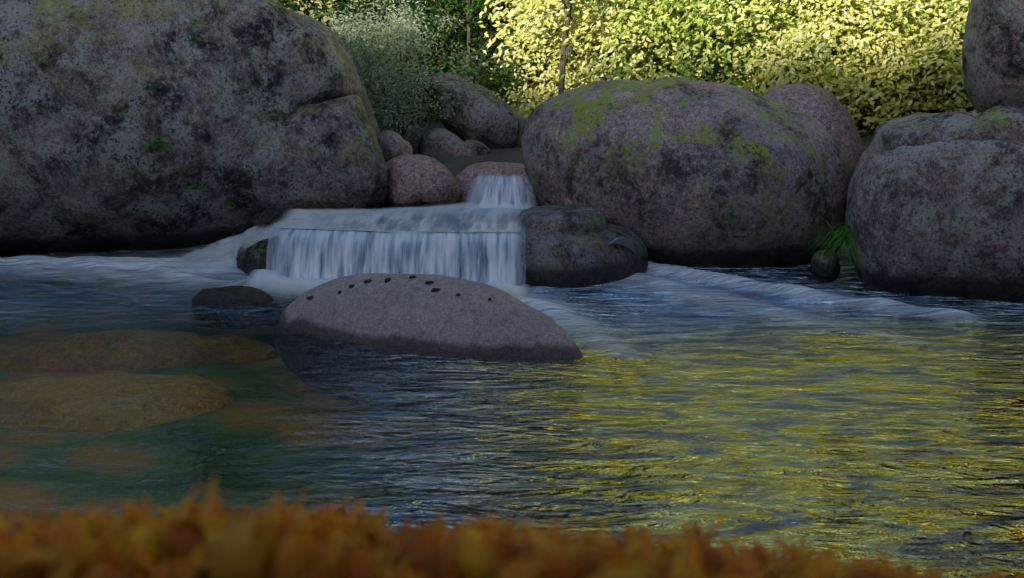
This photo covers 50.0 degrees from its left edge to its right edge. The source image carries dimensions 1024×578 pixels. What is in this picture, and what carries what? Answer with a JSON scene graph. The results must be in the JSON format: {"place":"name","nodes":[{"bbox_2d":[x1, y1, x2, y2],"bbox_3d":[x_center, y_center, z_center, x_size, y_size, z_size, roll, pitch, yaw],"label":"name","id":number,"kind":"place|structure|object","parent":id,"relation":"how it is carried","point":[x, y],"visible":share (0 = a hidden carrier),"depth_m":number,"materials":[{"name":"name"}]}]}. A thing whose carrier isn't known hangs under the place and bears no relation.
{"place":"outdoors","nodes":[
{"label":"outdoors","id":0,"kind":"place"},
{"bbox_2d":[0,0,1023,542],"bbox_3d":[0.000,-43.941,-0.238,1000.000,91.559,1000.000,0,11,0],"label":"terrain","id":1,"kind":"structure","parent":0,"point":[172,478],"depth_m":6.57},
{"bbox_2d":[0,370,233,431],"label":"submerged rock","id":2,"kind":"object","parent":1,"relation":"on","point":[202,385],"visible":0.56,"depth_m":6.76,"materials":[{"name":"brown stone"}]},
{"bbox_2d":[0,329,275,372],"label":"submerged rock","id":3,"kind":"object","parent":1,"relation":"on","point":[51,359],"visible":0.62,"depth_m":8.06,"materials":[{"name":"brown stone"}]},
{"bbox_2d":[0,0,380,270],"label":"boulder","id":4,"kind":"object","parent":1,"relation":"on","point":[85,118],"visible":0.62,"depth_m":10.24,"materials":[{"name":"stone"}]},
{"bbox_2d":[142,83,160,89],"bbox_3d":[-3.317,-1.860,10.113,0.210,0.064,0.144,0,11,0],"label":"moss","id":5,"kind":"object","parent":4,"relation":"attached to","point":[151,86],"visible":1,"depth_m":10.11,"materials":[{"name":"green plant"}]},
{"bbox_2d":[141,140,171,151],"bbox_3d":[-3.275,-1.323,10.157,0.282,0.110,0.195,0,11,0],"label":"fern","id":6,"kind":"object","parent":4,"relation":"attached to","point":[167,145],"visible":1,"depth_m":10.16,"materials":[{"name":"green plant"}]},
{"bbox_2d":[186,180,201,191],"bbox_3d":[-3.006,-0.987,10.465,0.198,0.108,0.149,4,11,19],"label":"fern","id":7,"kind":"object","parent":4,"relation":"attached to","point":[191,186],"visible":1,"depth_m":10.47,"materials":[{"name":"green plant"}]},
{"bbox_2d":[192,0,358,104],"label":"boulder","id":8,"kind":"object","parent":4,"relation":"attached to","point":[291,56],"visible":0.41,"depth_m":10.71,"materials":[{"name":"stone"}]},
{"bbox_2d":[237,95,387,214],"bbox_3d":[-2.296,-1.320,11.120,2.047,1.275,1.032,-3,11,-14],"label":"boulder","id":9,"kind":"object","parent":4,"relation":"attached to","point":[327,155],"visible":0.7,"depth_m":10.77,"materials":[{"name":"stone"}]},
{"bbox_2d":[278,413,403,447],"bbox_3d":[-1.127,1.015,6.722,0.909,0.472,0.574,8,13,35],"label":"submerged rock","id":10,"kind":"object","parent":1,"relation":"on","point":[305,436],"visible":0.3,"depth_m":6.59,"materials":[{"name":"stone"}]},
{"bbox_2d":[309,3,441,144],"bbox_3d":[-1.707,-2.324,13.562,1.898,2.423,2.140,-9,14,-41],"label":"willow shrub","id":11,"kind":"object","parent":1,"relation":"on","point":[366,72],"visible":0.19,"depth_m":13.53,"materials":[{"name":"green plant"}]},
{"bbox_2d":[285,0,487,52],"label":"bush","id":12,"kind":"object","parent":1,"relation":"on","point":[362,19],"visible":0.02,"depth_m":24.22,"materials":[{"name":"green plant"}]},
{"bbox_2d":[378,130,412,161],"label":"rock","id":13,"kind":"object","parent":1,"relation":"on","point":[392,144],"visible":0.61,"depth_m":11.88,"materials":[{"name":"stone"}]},
{"bbox_2d":[279,0,542,125],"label":"bush","id":14,"kind":"object","parent":1,"relation":"on","point":[330,10],"visible":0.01,"depth_m":15.58,"materials":[{"name":"green plant"}]},
{"bbox_2d":[295,0,531,61],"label":"bush","id":15,"kind":"object","parent":1,"relation":"on","point":[338,1],"depth_m":22.37,"materials":[{"name":"green plant"}]},
{"bbox_2d":[322,0,507,138],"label":"willow shrub","id":16,"kind":"object","parent":1,"relation":"on","point":[392,36],"visible":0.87,"depth_m":12.83,"materials":[{"name":"green plant"}]},
{"bbox_2d":[385,154,460,207],"bbox_3d":[-0.964,-1.119,11.655,0.836,0.618,0.914,0,11,0],"label":"pink boulder","id":17,"kind":"object","parent":1,"relation":"on","point":[418,180],"visible":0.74,"depth_m":11.28,"materials":[{"name":"stone"}]},
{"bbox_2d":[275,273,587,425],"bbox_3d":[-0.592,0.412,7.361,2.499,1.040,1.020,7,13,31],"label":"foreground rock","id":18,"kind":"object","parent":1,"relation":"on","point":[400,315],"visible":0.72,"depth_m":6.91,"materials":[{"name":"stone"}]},
{"bbox_2d":[431,288,440,291],"bbox_3d":[-0.480,0.009,6.976,0.067,0.032,0.053,0,11,0],"label":"hole","id":19,"kind":"object","parent":18,"relation":"on","point":[435,289],"visible":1,"depth_m":6.96,"materials":[{"name":"black stone"}]},
{"bbox_2d":[278,0,584,122],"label":"bush","id":20,"kind":"object","parent":1,"relation":"on","point":[446,42],"visible":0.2,"depth_m":16.78,"materials":[{"name":"green plant"}]},
{"bbox_2d":[236,222,647,331],"bbox_3d":[-0.633,-0.084,9.879,3.699,1.146,2.259,0,11,0],"label":"rock slab","id":21,"kind":"object","parent":1,"relation":"on","point":[548,259],"visible":0.12,"depth_m":9.08,"materials":[{"name":"grey stone"}]},
{"bbox_2d":[243,227,277,248],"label":"flowing water","id":22,"kind":"structure","parent":21,"relation":"on","point":[253,238],"depth_m":9.41,"materials":[{"name":"white liquid"}]},
{"bbox_2d":[275,203,521,232],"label":"pool water","id":23,"kind":"structure","parent":21,"relation":"on","point":[456,217],"depth_m":9.43,"materials":[{"name":"water"}]},
{"bbox_2d":[468,175,530,209],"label":"cascade water","id":24,"kind":"structure","parent":23,"relation":"on","point":[510,190],"depth_m":10.22,"materials":[{"name":"white liquid"}]},
{"bbox_2d":[519,205,607,234],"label":"ledge rock","id":25,"kind":"object","parent":21,"relation":"on","point":[572,219],"visible":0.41,"depth_m":9.27,"materials":[{"name":"grey stone"}]},
{"bbox_2d":[564,198,572,204],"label":"rock","id":26,"kind":"object","parent":21,"relation":"on","point":[567,201],"visible":0.09,"depth_m":10.10,"materials":[{"name":"pink stone"}]},
{"bbox_2d":[608,237,633,251],"bbox_3d":[0.913,-0.262,9.301,0.400,0.430,0.580,0,11,0],"label":"water chute","id":27,"kind":"object","parent":21,"relation":"on","point":[626,242],"visible":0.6,"depth_m":9.21,"materials":[{"name":"grey liquid"}]},
{"bbox_2d":[285,0,604,86],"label":"bush","id":28,"kind":"object","parent":1,"relation":"on","point":[462,28],"visible":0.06,"depth_m":18.94,"materials":[{"name":"green plant"}]},
{"bbox_2d":[418,128,492,156],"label":"rock","id":29,"kind":"object","parent":1,"relation":"on","point":[439,142],"visible":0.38,"depth_m":12.79,"materials":[{"name":"stone"}]},
{"bbox_2d":[347,0,588,121],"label":"green bush","id":30,"kind":"object","parent":1,"relation":"on","point":[469,12],"visible":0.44,"depth_m":16.28,"materials":[{"name":"green plant"}]},
{"bbox_2d":[429,73,525,147],"bbox_3d":[-0.441,-2.232,14.018,1.237,1.041,1.610,0,11,0],"label":"boulder","id":31,"kind":"object","parent":1,"relation":"on","point":[493,121],"visible":0.84,"depth_m":13.36,"materials":[{"name":"stone"}]},
{"bbox_2d":[455,162,530,203],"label":"rock","id":32,"kind":"object","parent":1,"relation":"on","point":[467,178],"visible":0.19,"depth_m":11.81,"materials":[{"name":"pink stone"}]},
{"bbox_2d":[0,243,1023,577],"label":"water pool","id":33,"kind":"structure","parent":1,"relation":"on","point":[812,489],"depth_m":5.51,"materials":[{"name":"blue liquid"}]},
{"bbox_2d":[173,254,238,287],"bbox_3d":[-2.577,-0.156,9.885,1.029,0.401,0.716,0,11,0],"label":"water foam","id":34,"kind":"object","parent":33,"relation":"in","point":[208,261],"visible":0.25,"depth_m":9.61,"materials":[{"name":"white"}]},
{"bbox_2d":[198,245,236,266],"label":"flowing water","id":35,"kind":"structure","parent":33,"relation":"in","point":[227,258],"depth_m":9.65,"materials":[{"name":"white liquid"}]},
{"bbox_2d":[219,236,245,258],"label":"flowing water","id":36,"kind":"structure","parent":33,"relation":"in","point":[228,246],"depth_m":9.63,"materials":[{"name":"white liquid"}]},
{"bbox_2d":[192,285,274,328],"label":"rock","id":37,"kind":"object","parent":33,"relation":"in","point":[240,297],"visible":0.92,"depth_m":8.28,"materials":[{"name":"stone"}]},
{"bbox_2d":[251,269,524,296],"bbox_3d":[-0.982,-0.026,8.542,2.360,0.192,0.733,1,11,7],"label":"water foam","id":38,"kind":"object","parent":33,"relation":"on","point":[273,279],"visible":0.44,"depth_m":8.51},
{"bbox_2d":[265,228,518,297],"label":"waterfall","id":39,"kind":"structure","parent":33,"relation":"on","point":[298,252],"depth_m":8.64,"materials":[{"name":"white liquid"}]},
{"bbox_2d":[810,250,840,282],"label":"rock","id":40,"kind":"object","parent":33,"relation":"on","point":[821,271],"visible":0.96,"depth_m":9.16,"materials":[{"name":"stone"}]},
{"bbox_2d":[809,210,862,273],"bbox_3d":[2.793,-0.407,9.149,0.730,0.658,0.686,-8,14,-37],"label":"grass tuft","id":41,"kind":"object","parent":40,"relation":"on","point":[846,233],"visible":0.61,"depth_m":9.03,"materials":[{"name":"green plant"}]},
{"bbox_2d":[476,0,705,120],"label":"bush","id":42,"kind":"object","parent":1,"relation":"on","point":[535,8],"visible":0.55,"depth_m":14.83,"materials":[{"name":"green plant"}]},
{"bbox_2d":[549,0,656,94],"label":"young tree","id":43,"kind":"object","parent":1,"relation":"on","point":[564,50],"visible":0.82,"depth_m":14.22,"materials":[{"name":"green plant"}]},
{"bbox_2d":[512,0,762,90],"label":"bush","id":44,"kind":"object","parent":1,"relation":"on","point":[649,50],"visible":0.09,"depth_m":16.72,"materials":[{"name":"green plant"}]},
{"bbox_2d":[566,0,758,85],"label":"bush","id":45,"kind":"object","parent":1,"relation":"on","point":[616,67],"depth_m":19.98,"materials":[{"name":"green plant"}]},
{"bbox_2d":[603,425,752,450],"bbox_3d":[0.947,1.109,6.726,1.346,0.502,0.902,0,11,0],"label":"submerged rock","id":46,"kind":"object","parent":1,"relation":"on","point":[661,433],"visible":0.04,"depth_m":6.68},
{"bbox_2d":[521,77,852,286],"bbox_3d":[1.694,-1.049,10.809,3.210,2.043,2.773,0,11,0],"label":"boulder","id":47,"kind":"object","parent":1,"relation":"on","point":[685,171],"visible":0.86,"depth_m":9.71,"materials":[{"name":"grey stone"}]},
{"bbox_2d":[522,189,540,210],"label":"rock","id":48,"kind":"object","parent":47,"relation":"on","point":[529,196],"visible":0.31,"depth_m":10.70,"materials":[{"name":"white liquid"}]},
{"bbox_2d":[571,0,802,79],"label":"bush","id":49,"kind":"object","parent":1,"relation":"on","point":[654,59],"visible":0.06,"depth_m":16.90,"materials":[{"name":"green plant"}]},
{"bbox_2d":[560,0,891,94],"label":"bush","id":50,"kind":"object","parent":1,"relation":"on","point":[596,72],"visible":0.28,"depth_m":13.71,"materials":[{"name":"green plant"}]},
{"bbox_2d":[606,0,898,111],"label":"bush","id":51,"kind":"object","parent":1,"relation":"on","point":[724,74],"visible":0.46,"depth_m":14.15,"materials":[{"name":"green plant"}]},
{"bbox_2d":[733,363,830,384],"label":"water","id":52,"kind":"structure","parent":1,"relation":"on","point":[806,382],"depth_m":7.78,"materials":[{"name":"liquid"}]},
{"bbox_2d":[762,84,863,170],"bbox_3d":[3.376,-1.712,12.633,1.398,1.282,1.803,0,11,0],"label":"boulder","id":53,"kind":"object","parent":1,"relation":"on","point":[827,110],"visible":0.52,"depth_m":11.91,"materials":[{"name":"grey stone"}]},
{"bbox_2d":[677,0,968,136],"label":"bush","id":54,"kind":"object","parent":1,"relation":"on","point":[785,59],"visible":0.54,"depth_m":13.98,"materials":[{"name":"green plant"}]},
{"bbox_2d":[683,0,969,124],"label":"bush","id":55,"kind":"object","parent":1,"relation":"on","point":[857,97],"visible":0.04,"depth_m":15.39,"materials":[{"name":"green plant"}]},
{"bbox_2d":[736,1,925,118],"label":"bush","id":56,"kind":"object","parent":1,"relation":"on","point":[870,85],"visible":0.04,"depth_m":14.98,"materials":[{"name":"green plant"}]},
{"bbox_2d":[745,0,975,116],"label":"bush","id":57,"kind":"object","parent":1,"relation":"on","point":[946,75],"visible":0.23,"depth_m":14.03,"materials":[{"name":"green plant"}]},
{"bbox_2d":[768,1,961,115],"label":"bush","id":58,"kind":"object","parent":1,"relation":"on","point":[900,67],"visible":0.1,"depth_m":14.35,"materials":[{"name":"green plant"}]},
{"bbox_2d":[789,3,960,111],"bbox_3d":[6.199,-4.290,14.498,4.659,3.854,4.128,-7,13,-34],"label":"bush","id":59,"kind":"object","parent":1,"relation":"on","point":[863,70],"visible":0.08,"depth_m":14.69,"materials":[{"name":"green plant"}]},
{"bbox_2d":[835,0,967,78],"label":"bush","id":60,"kind":"object","parent":1,"relation":"on","point":[880,55],"visible":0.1,"depth_m":14.27,"materials":[{"name":"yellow plant"}]},
{"bbox_2d":[786,479,1023,576],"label":"submerged rock","id":61,"kind":"object","parent":1,"relation":"on","point":[906,551],"visible":0.12,"depth_m":4.98,"materials":[{"name":"stone"}]},
{"bbox_2d":[869,0,976,112],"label":"bush","id":62,"kind":"object","parent":1,"relation":"on","point":[964,9],"visible":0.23,"depth_m":13.42,"materials":[{"name":"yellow plant"}]},
{"bbox_2d":[889,0,965,92],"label":"bush","id":63,"kind":"object","parent":1,"relation":"on","point":[938,34],"visible":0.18,"depth_m":13.57,"materials":[{"name":"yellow plant"}]},
{"bbox_2d":[845,112,1023,327],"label":"boulder","id":64,"kind":"object","parent":1,"relation":"on","point":[943,219],"visible":0.72,"depth_m":8.34,"materials":[{"name":"stone"}]},
{"bbox_2d":[881,106,1023,149],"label":"slab boulder","id":65,"kind":"object","parent":64,"relation":"on","point":[1005,123],"visible":0.52,"depth_m":8.33,"materials":[{"name":"grey stone"}]},
{"bbox_2d":[962,0,1023,112],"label":"boulder","id":66,"kind":"object","parent":64,"relation":"on","point":[993,58],"visible":0.91,"depth_m":10.40,"materials":[{"name":"stone"}]},
{"bbox_2d":[899,333,1023,362],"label":"submerged rock","id":67,"kind":"object","parent":1,"relation":"on","point":[979,348],"visible":0.06,"depth_m":8.10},
{"bbox_3d":[0.006,0.244,0.785,2.325,0.467,0.850,0,11,0],"label":"mossy rock base","id":68,"kind":"object","parent":1,"relation":"on","visible":0},
{"bbox_2d":[0,476,1023,577],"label":"foreground moss","id":69,"kind":"object","parent":68,"relation":"on","point":[188,538],"visible":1,"depth_m":0.52,"materials":[{"name":"orange plant"}]}
]}

